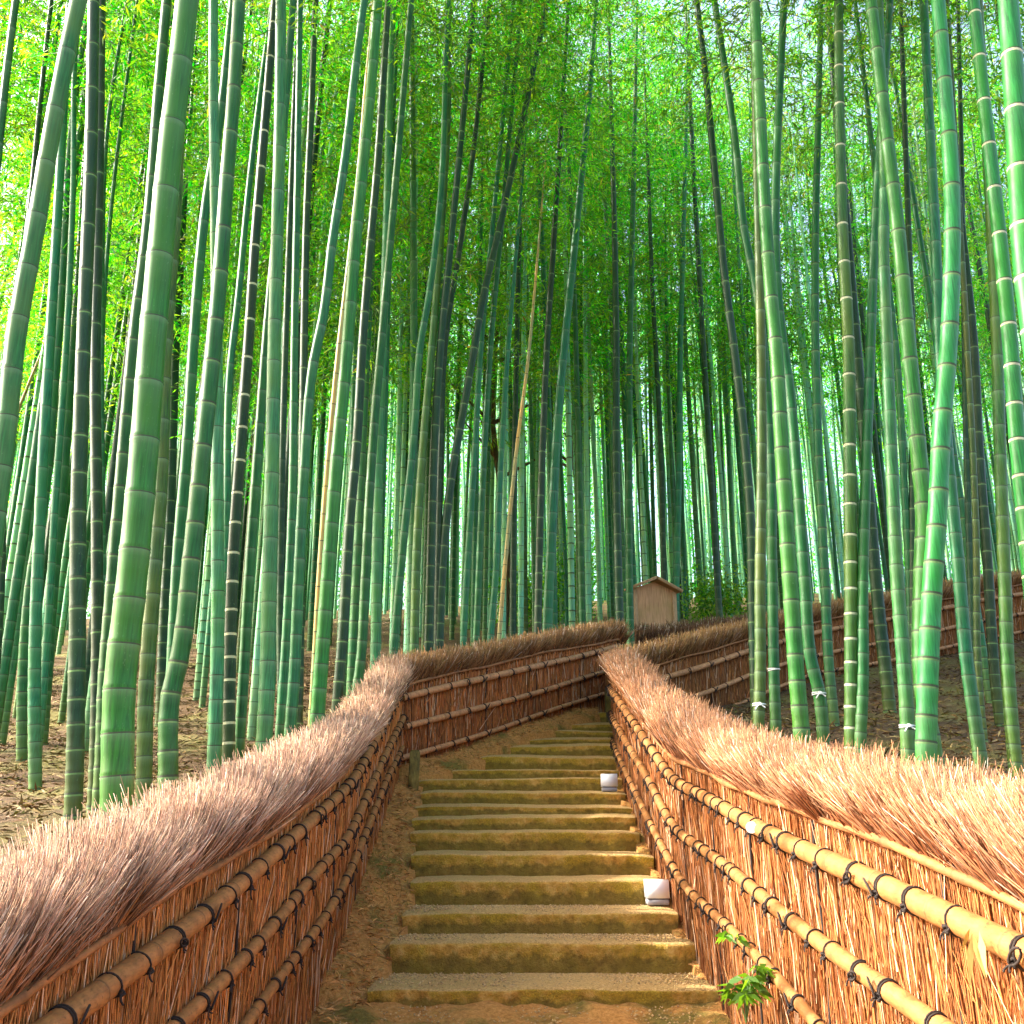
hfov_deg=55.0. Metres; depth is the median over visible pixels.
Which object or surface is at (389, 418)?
bamboo
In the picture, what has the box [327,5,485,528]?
bamboo
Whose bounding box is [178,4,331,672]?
bamboo
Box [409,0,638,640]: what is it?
bamboo
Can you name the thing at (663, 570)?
bamboo
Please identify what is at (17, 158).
bamboo
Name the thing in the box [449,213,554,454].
bamboo
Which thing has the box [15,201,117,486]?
bamboo
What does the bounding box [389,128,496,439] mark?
bamboo
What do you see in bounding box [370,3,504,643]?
bamboo
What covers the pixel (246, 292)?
bamboo
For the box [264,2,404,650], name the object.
bamboo
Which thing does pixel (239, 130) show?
bamboo
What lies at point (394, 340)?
bamboo
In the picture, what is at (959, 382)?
bamboo
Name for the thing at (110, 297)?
bamboo
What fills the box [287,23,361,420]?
bamboo
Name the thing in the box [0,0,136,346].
bamboo
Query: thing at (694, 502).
bamboo
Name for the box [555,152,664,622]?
bamboo
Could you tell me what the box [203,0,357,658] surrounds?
bamboo
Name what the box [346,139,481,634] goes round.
bamboo
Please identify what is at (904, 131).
bamboo
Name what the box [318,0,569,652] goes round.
bamboo
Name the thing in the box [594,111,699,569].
bamboo
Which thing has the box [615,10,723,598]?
bamboo
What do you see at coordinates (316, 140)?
bamboo
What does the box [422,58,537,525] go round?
bamboo
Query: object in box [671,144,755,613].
bamboo
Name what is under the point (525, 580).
bamboo
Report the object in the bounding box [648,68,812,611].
bamboo
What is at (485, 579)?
bamboo
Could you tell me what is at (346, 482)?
bamboo
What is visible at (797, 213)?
bamboo
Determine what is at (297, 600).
bamboo
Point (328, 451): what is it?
bamboo
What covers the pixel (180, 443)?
bamboo
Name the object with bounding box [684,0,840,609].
bamboo
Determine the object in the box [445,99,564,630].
bamboo
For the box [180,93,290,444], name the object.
bamboo
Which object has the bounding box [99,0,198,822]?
bamboo
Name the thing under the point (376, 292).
bamboo
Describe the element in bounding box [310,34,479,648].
bamboo
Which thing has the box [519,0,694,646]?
bamboo
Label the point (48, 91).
bamboo
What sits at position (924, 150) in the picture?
bamboo
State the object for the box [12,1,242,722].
bamboo
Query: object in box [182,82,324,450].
bamboo
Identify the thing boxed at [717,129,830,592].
bamboo
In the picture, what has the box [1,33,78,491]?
bamboo
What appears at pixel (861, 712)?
bamboo
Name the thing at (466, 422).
bamboo
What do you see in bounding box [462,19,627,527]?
bamboo
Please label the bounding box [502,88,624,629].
bamboo
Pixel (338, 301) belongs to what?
bamboo
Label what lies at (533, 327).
bamboo
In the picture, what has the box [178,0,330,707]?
bamboo
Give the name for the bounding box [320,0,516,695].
bamboo
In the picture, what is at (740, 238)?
bamboo
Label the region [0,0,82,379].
bamboo
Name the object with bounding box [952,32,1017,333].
bamboo
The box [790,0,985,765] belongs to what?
bamboo
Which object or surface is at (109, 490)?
bamboo
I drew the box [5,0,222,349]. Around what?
bamboo
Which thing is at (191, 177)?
bamboo
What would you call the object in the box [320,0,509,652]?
bamboo
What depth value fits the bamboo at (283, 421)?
10.17 m
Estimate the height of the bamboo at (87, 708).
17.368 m
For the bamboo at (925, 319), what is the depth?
26.63 m
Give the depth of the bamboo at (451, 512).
24.98 m
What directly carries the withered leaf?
hanging from the brushwood fence at (875, 889)
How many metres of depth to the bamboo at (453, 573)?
21.50 m
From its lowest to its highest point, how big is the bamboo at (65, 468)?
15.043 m
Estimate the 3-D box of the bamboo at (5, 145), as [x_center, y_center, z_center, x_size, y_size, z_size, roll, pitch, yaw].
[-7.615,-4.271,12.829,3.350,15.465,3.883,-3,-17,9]
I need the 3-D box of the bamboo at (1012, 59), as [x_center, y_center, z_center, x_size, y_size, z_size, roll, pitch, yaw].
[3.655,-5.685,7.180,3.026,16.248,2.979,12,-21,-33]
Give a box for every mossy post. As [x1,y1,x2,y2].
[408,750,419,790]
[605,691,610,721]
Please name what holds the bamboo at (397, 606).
on the ground
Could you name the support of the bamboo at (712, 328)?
on the ground
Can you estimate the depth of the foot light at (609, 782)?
9.64 m
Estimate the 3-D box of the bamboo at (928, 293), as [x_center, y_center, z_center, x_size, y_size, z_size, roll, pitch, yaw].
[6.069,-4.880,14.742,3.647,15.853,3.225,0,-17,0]
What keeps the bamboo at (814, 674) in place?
on the ground
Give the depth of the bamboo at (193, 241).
19.93 m
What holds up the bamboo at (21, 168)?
on the ground
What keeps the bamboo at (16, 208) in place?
on the ground
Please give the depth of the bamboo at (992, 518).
22.58 m
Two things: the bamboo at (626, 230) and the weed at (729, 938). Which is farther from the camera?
the bamboo at (626, 230)
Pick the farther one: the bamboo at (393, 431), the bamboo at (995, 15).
the bamboo at (393, 431)
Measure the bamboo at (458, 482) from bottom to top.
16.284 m
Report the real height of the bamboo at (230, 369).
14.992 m
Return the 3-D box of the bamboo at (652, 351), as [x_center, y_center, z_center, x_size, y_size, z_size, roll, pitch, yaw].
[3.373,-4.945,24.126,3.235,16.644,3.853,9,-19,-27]
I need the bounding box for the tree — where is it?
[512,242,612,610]
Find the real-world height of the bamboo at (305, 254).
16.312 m
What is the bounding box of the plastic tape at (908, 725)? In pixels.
[898,723,915,731]
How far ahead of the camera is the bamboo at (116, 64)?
12.11 m
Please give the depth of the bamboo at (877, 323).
22.93 m
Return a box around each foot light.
[601,774,617,791]
[644,879,669,904]
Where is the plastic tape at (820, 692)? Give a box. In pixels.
[812,691,826,697]
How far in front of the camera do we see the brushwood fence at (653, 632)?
15.77 m
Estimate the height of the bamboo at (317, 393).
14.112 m
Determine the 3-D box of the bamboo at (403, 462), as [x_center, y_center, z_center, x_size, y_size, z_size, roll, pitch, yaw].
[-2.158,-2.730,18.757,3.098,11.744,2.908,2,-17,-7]
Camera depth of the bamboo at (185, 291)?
23.77 m
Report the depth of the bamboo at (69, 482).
16.67 m
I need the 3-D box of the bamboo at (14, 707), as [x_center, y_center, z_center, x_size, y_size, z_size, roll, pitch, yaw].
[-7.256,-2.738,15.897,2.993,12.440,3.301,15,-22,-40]
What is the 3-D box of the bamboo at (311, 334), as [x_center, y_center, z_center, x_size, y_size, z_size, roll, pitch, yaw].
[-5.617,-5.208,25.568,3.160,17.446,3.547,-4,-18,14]
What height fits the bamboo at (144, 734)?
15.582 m
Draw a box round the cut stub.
[746,821,755,832]
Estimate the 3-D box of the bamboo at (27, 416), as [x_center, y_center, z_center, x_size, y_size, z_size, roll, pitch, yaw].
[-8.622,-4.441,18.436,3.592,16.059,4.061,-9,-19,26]
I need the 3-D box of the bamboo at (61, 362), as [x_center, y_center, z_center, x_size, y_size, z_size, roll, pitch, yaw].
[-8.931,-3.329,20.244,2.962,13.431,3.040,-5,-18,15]
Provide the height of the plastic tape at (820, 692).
0.064 m
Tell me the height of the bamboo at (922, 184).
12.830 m
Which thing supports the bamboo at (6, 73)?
on the ground
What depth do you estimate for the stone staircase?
7.26 m
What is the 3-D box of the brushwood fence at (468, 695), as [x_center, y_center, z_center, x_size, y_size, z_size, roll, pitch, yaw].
[0.146,2.310,12.115,0.597,2.718,5.296,-12,-21,35]
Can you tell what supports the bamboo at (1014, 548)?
on the ground
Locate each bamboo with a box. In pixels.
[0,0,19,173]
[0,0,53,668]
[0,0,70,259]
[0,0,74,301]
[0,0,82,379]
[0,0,84,359]
[0,0,87,573]
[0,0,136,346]
[0,0,151,638]
[0,0,156,377]
[0,0,173,791]
[0,0,182,743]
[0,0,196,657]
[0,0,221,732]
[0,0,252,707]
[0,0,255,595]
[0,1,79,349]
[0,1,206,659]
[0,3,151,568]
[0,7,80,231]
[0,19,145,717]
[0,33,80,409]
[0,78,80,454]
[0,121,34,450]
[0,121,88,442]
[0,122,44,439]
[0,208,105,413]
[1,0,203,744]
[1,0,287,753]
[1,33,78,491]
[1,146,134,394]
[1,225,117,451]
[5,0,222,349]
[6,122,137,537]
[7,0,248,604]
[10,0,208,750]
[10,45,188,598]
[10,131,140,525]
[10,145,40,403]
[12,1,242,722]
[12,8,204,637]
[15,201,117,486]
[16,1,87,762]
[19,12,140,597]
[19,247,120,645]
[24,81,133,459]
[26,75,136,654]
[27,0,207,451]
[52,0,392,673]
[61,93,204,472]
[63,0,99,832]
[63,0,271,670]
[76,1,269,372]
[85,0,253,826]
[91,0,171,818]
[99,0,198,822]
[104,0,138,355]
[104,0,263,512]
[104,200,203,449]
[105,16,324,700]
[106,106,268,450]
[108,136,207,401]
[109,0,287,726]
[110,0,330,501]
[115,0,336,778]
[135,143,183,811]
[156,0,403,764]
[157,0,244,793]
[168,0,356,767]
[169,1,352,732]
[177,128,241,454]
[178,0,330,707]
[178,0,338,584]
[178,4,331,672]
[178,5,258,420]
[178,146,260,433]
[178,262,253,633]
[179,81,288,398]
[179,156,202,418]
[179,207,250,447]
[179,312,265,462]
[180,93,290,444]
[181,2,308,375]
[182,0,418,740]
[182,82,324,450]
[183,2,334,392]
[184,22,330,417]
[185,3,396,512]
[193,38,328,644]
[194,0,410,687]
[199,0,421,735]
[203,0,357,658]
[220,0,384,699]
[222,0,275,766]
[224,70,370,430]
[230,0,474,699]
[231,138,334,464]
[232,44,391,585]
[234,33,349,411]
[242,0,426,421]
[250,0,516,625]
[251,109,350,415]
[254,0,451,707]
[255,0,285,752]
[257,1,546,654]
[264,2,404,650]
[273,0,528,668]
[274,0,302,743]
[284,0,367,739]
[284,50,400,374]
[285,23,430,635]
[286,227,344,533]
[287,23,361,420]
[287,148,391,427]
[287,216,348,622]
[289,6,477,678]
[292,1,483,680]
[301,2,471,428]
[308,1,372,725]
[309,0,433,730]
[310,11,408,644]
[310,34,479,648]
[313,111,419,384]
[315,1,465,375]
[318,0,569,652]
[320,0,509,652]
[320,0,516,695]
[324,0,548,388]
[324,99,478,649]
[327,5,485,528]
[331,0,390,716]
[331,0,514,651]
[332,246,405,577]
[333,190,425,410]
[345,0,589,657]
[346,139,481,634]
[360,0,600,652]
[363,72,501,450]
[367,104,471,451]
[369,69,474,433]
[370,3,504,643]
[387,160,498,461]
[387,175,480,568]
[389,74,462,424]
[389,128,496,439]
[391,115,470,380]
[392,33,522,639]
[395,0,487,404]
[397,41,565,645]
[399,0,608,651]
[401,145,481,450]
[402,0,646,645]
[405,0,620,649]
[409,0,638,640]
[420,116,513,623]
[422,32,555,642]
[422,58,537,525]
[424,20,582,632]
[426,125,489,618]
[427,0,605,638]
[433,0,651,650]
[439,0,659,637]
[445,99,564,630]
[446,0,648,629]
[446,40,603,636]
[446,150,556,633]
[449,28,568,640]
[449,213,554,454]
[453,0,660,628]
[461,65,592,632]
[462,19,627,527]
[463,125,532,619]
[464,1,607,635]
[471,0,673,633]
[485,0,667,624]
[491,96,601,623]
[497,117,548,640]
[499,54,573,412]
[499,91,643,623]
[500,3,686,623]
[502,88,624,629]
[503,132,612,444]
[513,242,590,558]
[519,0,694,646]
[519,80,661,622]
[523,79,647,604]
[525,208,620,621]
[532,0,702,646]
[532,136,649,477]
[532,149,611,479]
[537,127,676,619]
[539,0,705,587]
[546,0,726,648]
[551,106,661,502]
[552,154,657,616]
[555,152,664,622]
[555,247,633,455]
[558,61,709,625]
[561,0,819,724]
[566,0,852,740]
[566,84,697,492]
[573,84,723,626]
[578,61,683,360]
[580,1,730,580]
[582,25,720,567]
[594,59,718,576]
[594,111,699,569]
[595,0,754,622]
[603,0,765,620]
[609,114,736,624]
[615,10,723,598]
[616,75,714,618]
[618,0,751,622]
[620,119,729,611]
[623,0,767,608]
[639,102,755,405]
[642,98,755,580]
[643,0,920,750]
[644,0,768,732]
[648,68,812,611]
[653,0,858,743]
[661,47,798,617]
[662,38,787,341]
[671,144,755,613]
[672,156,799,614]
[682,87,789,414]
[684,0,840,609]
[687,0,842,416]
[692,42,807,607]
[708,41,867,599]
[709,145,830,406]
[710,0,878,495]
[711,198,822,459]
[717,107,842,439]
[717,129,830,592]
[719,0,985,757]
[727,0,963,725]
[728,0,972,643]
[734,0,939,712]
[742,82,881,596]
[743,0,962,758]
[744,136,842,514]
[765,0,868,554]
[780,81,925,593]
[782,1,921,591]
[788,41,929,475]
[789,69,895,383]
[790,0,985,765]
[799,1,1007,703]
[801,84,903,566]
[805,0,997,730]
[807,0,944,773]
[808,0,988,771]
[817,0,1023,726]
[818,0,1023,741]
[820,142,932,459]
[827,0,1023,594]
[827,61,979,389]
[832,64,985,442]
[833,147,955,480]
[842,17,1023,580]
[845,6,1008,570]
[847,0,1022,657]
[849,64,1022,387]
[854,105,989,582]
[858,15,989,415]
[890,28,992,558]
[890,148,990,418]
[892,0,1022,464]
[894,1,1023,292]
[897,83,1019,562]
[903,55,1018,416]
[907,68,1023,460]
[911,0,1023,267]
[911,34,1018,570]
[913,79,1020,411]
[915,0,960,769]
[918,135,1022,480]
[919,0,1023,406]
[921,124,1023,399]
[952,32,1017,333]
[954,0,1023,239]
[961,118,1023,446]
[968,106,1023,368]
[976,236,1023,477]
[980,0,1023,780]
[986,0,1023,244]
[997,0,1023,356]
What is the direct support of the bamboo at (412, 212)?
on the ground
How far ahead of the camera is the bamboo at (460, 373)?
24.80 m
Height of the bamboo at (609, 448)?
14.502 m
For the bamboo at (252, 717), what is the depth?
13.63 m
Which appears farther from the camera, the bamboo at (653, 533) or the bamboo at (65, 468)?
the bamboo at (653, 533)
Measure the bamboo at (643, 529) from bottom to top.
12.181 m
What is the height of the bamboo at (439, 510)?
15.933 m
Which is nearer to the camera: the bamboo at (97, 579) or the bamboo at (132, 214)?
the bamboo at (97, 579)
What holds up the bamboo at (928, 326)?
on the ground
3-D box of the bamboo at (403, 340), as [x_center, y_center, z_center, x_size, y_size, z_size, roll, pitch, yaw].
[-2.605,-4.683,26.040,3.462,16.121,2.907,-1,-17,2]
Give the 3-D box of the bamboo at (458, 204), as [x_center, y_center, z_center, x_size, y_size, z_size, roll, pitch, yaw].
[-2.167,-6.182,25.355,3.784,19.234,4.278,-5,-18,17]
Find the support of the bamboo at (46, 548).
on the ground
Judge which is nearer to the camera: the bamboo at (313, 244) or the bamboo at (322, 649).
the bamboo at (322, 649)
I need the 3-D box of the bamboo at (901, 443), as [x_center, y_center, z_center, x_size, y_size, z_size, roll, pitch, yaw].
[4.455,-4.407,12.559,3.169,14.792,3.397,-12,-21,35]
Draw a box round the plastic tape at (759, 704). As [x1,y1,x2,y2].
[752,702,765,709]
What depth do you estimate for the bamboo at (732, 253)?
26.15 m
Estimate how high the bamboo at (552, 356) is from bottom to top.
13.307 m
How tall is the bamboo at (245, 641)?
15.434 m
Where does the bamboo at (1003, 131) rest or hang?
on the ground
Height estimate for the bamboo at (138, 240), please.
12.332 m
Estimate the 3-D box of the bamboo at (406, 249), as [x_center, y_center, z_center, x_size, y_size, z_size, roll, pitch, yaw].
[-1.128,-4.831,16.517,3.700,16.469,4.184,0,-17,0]
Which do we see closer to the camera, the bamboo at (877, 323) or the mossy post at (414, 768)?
the mossy post at (414, 768)
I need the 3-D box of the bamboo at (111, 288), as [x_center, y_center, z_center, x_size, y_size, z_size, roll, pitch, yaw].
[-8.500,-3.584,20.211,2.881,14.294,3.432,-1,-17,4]
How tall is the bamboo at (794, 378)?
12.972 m
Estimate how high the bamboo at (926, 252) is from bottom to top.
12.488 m
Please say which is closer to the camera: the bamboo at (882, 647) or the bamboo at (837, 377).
the bamboo at (882, 647)
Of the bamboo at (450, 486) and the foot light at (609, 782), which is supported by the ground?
the bamboo at (450, 486)
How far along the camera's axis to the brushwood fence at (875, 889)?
3.67 m
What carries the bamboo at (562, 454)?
on the ground
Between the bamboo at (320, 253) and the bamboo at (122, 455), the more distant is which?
the bamboo at (320, 253)
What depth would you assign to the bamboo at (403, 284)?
17.70 m
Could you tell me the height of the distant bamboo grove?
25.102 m
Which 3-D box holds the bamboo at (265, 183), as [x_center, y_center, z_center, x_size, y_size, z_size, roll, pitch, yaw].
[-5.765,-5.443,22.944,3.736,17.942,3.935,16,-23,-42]
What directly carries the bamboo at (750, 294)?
on the ground
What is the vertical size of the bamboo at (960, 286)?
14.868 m
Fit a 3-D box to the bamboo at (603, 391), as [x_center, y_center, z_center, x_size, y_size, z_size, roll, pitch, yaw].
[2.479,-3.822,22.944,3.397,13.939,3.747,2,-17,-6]
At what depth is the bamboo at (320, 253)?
17.86 m
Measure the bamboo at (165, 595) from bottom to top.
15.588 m
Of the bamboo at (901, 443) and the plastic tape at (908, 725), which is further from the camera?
the bamboo at (901, 443)
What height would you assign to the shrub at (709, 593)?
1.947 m
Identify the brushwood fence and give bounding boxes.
[0,652,418,1023]
[367,616,635,764]
[596,645,1023,1023]
[601,568,1023,707]
[626,590,890,645]
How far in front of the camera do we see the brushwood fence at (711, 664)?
13.95 m
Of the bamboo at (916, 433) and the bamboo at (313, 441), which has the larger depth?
the bamboo at (313, 441)
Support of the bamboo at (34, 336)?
on the ground
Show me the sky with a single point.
(800, 2)
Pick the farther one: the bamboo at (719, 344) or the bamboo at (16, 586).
the bamboo at (719, 344)
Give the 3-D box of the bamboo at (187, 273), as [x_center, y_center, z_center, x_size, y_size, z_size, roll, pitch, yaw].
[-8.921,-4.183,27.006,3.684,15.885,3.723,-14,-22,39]
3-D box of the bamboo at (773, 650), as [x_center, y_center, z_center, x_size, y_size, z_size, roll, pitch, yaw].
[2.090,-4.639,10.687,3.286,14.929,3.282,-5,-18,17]
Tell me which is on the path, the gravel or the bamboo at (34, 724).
the gravel
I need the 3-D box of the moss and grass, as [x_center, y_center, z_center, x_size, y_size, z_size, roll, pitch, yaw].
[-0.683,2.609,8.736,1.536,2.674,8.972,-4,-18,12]
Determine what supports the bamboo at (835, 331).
on the ground
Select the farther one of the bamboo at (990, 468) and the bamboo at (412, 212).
the bamboo at (990, 468)
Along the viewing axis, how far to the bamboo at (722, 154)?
29.13 m
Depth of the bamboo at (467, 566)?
13.22 m
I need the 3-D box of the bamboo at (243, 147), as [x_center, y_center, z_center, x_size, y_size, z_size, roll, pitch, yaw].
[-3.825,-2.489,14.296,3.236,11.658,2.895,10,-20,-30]
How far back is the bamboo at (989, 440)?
26.10 m
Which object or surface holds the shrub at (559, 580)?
on the ground
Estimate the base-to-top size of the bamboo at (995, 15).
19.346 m
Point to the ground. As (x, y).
(50, 773)
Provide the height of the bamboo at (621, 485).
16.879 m
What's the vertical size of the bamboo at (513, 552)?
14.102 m
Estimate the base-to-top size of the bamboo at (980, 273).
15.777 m
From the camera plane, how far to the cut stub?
4.46 m
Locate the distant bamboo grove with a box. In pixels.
[0,22,1023,647]
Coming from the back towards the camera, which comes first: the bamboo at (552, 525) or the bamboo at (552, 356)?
the bamboo at (552, 356)
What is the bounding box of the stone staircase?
[367,712,718,1008]
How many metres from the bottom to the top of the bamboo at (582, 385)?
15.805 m
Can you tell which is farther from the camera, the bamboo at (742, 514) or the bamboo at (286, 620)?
the bamboo at (742, 514)
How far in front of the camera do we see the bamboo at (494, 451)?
22.70 m
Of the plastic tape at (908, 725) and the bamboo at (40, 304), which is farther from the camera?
the bamboo at (40, 304)
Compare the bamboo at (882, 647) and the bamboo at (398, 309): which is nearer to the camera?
the bamboo at (882, 647)
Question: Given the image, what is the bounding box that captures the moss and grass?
[365,706,587,930]
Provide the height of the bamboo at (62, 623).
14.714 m
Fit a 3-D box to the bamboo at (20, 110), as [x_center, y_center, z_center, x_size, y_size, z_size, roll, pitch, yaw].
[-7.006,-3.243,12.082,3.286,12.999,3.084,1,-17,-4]
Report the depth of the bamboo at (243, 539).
21.64 m
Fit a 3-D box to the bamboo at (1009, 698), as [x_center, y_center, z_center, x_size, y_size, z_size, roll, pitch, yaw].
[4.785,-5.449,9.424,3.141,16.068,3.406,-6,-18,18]
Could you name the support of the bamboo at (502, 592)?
on the ground
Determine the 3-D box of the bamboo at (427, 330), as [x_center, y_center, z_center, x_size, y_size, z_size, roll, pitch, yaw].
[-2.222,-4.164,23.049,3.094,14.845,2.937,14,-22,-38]
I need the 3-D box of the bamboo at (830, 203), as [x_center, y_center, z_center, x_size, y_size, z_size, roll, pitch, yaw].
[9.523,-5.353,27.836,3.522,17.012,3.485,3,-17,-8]
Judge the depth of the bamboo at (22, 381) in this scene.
26.10 m
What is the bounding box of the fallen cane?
[19,352,40,411]
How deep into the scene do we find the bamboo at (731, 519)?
24.02 m
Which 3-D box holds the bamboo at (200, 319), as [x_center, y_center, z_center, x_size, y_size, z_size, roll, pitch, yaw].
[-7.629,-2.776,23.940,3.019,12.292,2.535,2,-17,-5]
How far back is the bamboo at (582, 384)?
22.77 m
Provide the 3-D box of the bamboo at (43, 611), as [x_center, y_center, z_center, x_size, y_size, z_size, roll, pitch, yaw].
[-7.482,-5.088,18.403,3.849,17.280,3.231,1,-17,-2]
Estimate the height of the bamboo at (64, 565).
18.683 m
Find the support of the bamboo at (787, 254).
on the ground
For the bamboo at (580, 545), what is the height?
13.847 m
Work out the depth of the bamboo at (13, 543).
14.51 m
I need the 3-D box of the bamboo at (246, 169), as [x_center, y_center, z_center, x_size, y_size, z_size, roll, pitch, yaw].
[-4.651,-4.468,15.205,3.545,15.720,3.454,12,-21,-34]
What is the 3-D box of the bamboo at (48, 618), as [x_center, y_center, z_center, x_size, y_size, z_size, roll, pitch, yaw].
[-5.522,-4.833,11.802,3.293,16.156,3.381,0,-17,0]
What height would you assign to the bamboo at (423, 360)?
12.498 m
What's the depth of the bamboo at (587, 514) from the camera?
19.20 m
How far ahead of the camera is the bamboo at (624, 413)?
20.60 m
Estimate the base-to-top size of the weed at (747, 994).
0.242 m
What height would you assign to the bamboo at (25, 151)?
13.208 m
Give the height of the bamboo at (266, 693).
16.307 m
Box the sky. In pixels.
[0,0,1023,618]
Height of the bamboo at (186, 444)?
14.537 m
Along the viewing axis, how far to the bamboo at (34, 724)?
9.92 m
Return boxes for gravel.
[321,904,710,1023]
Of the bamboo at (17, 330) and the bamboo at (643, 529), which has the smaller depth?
the bamboo at (17, 330)
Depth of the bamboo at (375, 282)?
19.87 m
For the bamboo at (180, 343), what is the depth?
20.75 m
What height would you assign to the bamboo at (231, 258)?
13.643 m
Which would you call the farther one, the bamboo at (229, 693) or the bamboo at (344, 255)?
the bamboo at (344, 255)
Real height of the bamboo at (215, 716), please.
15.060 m
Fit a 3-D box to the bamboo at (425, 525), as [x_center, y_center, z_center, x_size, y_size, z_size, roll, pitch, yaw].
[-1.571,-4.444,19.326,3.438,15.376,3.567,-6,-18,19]
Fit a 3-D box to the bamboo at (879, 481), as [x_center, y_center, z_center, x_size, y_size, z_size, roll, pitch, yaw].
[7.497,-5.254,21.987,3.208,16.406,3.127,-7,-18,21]
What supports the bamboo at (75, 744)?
on the ground
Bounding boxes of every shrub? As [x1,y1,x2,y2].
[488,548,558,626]
[517,516,611,627]
[680,555,747,622]
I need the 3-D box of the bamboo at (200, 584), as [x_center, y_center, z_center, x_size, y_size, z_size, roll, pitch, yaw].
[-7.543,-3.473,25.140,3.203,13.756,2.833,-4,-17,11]
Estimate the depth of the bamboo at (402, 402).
25.25 m
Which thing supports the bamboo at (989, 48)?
on the ground
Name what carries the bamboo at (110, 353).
on the ground
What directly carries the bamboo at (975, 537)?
on the ground
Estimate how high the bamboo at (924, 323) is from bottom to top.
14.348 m
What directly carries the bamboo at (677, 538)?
on the ground
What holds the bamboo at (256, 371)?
on the ground
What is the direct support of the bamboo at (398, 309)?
on the ground
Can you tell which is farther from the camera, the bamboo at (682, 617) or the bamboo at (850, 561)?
the bamboo at (682, 617)
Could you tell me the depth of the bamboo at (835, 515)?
21.18 m
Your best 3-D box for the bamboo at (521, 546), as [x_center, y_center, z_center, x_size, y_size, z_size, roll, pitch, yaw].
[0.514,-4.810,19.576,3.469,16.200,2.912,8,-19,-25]
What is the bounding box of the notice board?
[624,576,682,625]
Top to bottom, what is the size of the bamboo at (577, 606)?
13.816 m
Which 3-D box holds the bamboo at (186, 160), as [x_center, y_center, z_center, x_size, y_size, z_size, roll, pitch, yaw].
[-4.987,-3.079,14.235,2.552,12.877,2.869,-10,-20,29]
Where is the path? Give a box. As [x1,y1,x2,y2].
[307,707,730,1023]
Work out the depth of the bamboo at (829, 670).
12.00 m
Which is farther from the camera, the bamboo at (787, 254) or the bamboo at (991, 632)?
the bamboo at (787, 254)
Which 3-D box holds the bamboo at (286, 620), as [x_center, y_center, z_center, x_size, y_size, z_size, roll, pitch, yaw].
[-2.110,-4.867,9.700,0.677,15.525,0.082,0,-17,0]
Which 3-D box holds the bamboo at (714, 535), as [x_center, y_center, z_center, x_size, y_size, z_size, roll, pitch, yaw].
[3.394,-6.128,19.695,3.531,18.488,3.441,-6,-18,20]
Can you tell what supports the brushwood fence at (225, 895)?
on the ground
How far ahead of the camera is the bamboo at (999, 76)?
12.66 m
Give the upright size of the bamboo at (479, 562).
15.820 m
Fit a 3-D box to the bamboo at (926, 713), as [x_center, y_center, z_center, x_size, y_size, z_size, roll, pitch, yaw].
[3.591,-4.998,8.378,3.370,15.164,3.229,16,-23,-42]
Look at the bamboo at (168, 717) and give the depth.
6.82 m
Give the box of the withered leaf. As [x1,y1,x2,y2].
[960,929,986,988]
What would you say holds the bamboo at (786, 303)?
on the ground
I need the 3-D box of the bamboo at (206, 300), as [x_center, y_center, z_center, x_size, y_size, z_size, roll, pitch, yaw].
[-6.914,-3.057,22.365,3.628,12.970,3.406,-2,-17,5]
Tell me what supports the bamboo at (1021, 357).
on the ground
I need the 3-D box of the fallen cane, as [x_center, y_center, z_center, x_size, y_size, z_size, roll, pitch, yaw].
[-7.156,-1.381,14.210,0.044,4.343,1.304,-2,-17,8]
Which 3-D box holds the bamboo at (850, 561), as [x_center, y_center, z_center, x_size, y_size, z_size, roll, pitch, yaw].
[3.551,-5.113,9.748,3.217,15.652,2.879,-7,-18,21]
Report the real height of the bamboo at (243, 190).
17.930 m
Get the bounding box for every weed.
[715,930,749,947]
[716,963,775,1022]
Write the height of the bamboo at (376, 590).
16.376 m
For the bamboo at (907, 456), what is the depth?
25.91 m
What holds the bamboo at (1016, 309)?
on the ground
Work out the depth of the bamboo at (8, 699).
12.80 m
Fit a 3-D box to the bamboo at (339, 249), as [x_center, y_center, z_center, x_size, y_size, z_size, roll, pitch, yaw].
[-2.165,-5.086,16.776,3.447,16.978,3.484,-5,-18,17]
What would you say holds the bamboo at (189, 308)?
on the ground
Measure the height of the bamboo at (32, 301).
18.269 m
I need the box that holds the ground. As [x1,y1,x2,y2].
[0,591,1023,868]
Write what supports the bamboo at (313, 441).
on the ground
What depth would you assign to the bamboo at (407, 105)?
13.31 m
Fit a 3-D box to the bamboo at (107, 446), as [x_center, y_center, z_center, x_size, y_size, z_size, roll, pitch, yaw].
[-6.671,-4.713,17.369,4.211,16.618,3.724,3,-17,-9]
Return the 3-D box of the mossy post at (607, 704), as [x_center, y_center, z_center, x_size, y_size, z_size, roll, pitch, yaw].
[1.298,2.587,12.929,0.136,0.555,0.136,3,-17,-6]
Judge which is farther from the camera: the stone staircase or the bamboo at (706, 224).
the bamboo at (706, 224)
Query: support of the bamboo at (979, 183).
on the ground
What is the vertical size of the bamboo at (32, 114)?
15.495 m
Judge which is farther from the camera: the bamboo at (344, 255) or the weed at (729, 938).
the bamboo at (344, 255)
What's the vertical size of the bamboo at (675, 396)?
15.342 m
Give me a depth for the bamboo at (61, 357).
21.43 m
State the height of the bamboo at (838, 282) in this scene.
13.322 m
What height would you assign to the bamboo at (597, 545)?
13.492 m
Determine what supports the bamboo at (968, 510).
on the ground
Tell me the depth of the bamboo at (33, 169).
11.57 m
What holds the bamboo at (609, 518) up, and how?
on the ground

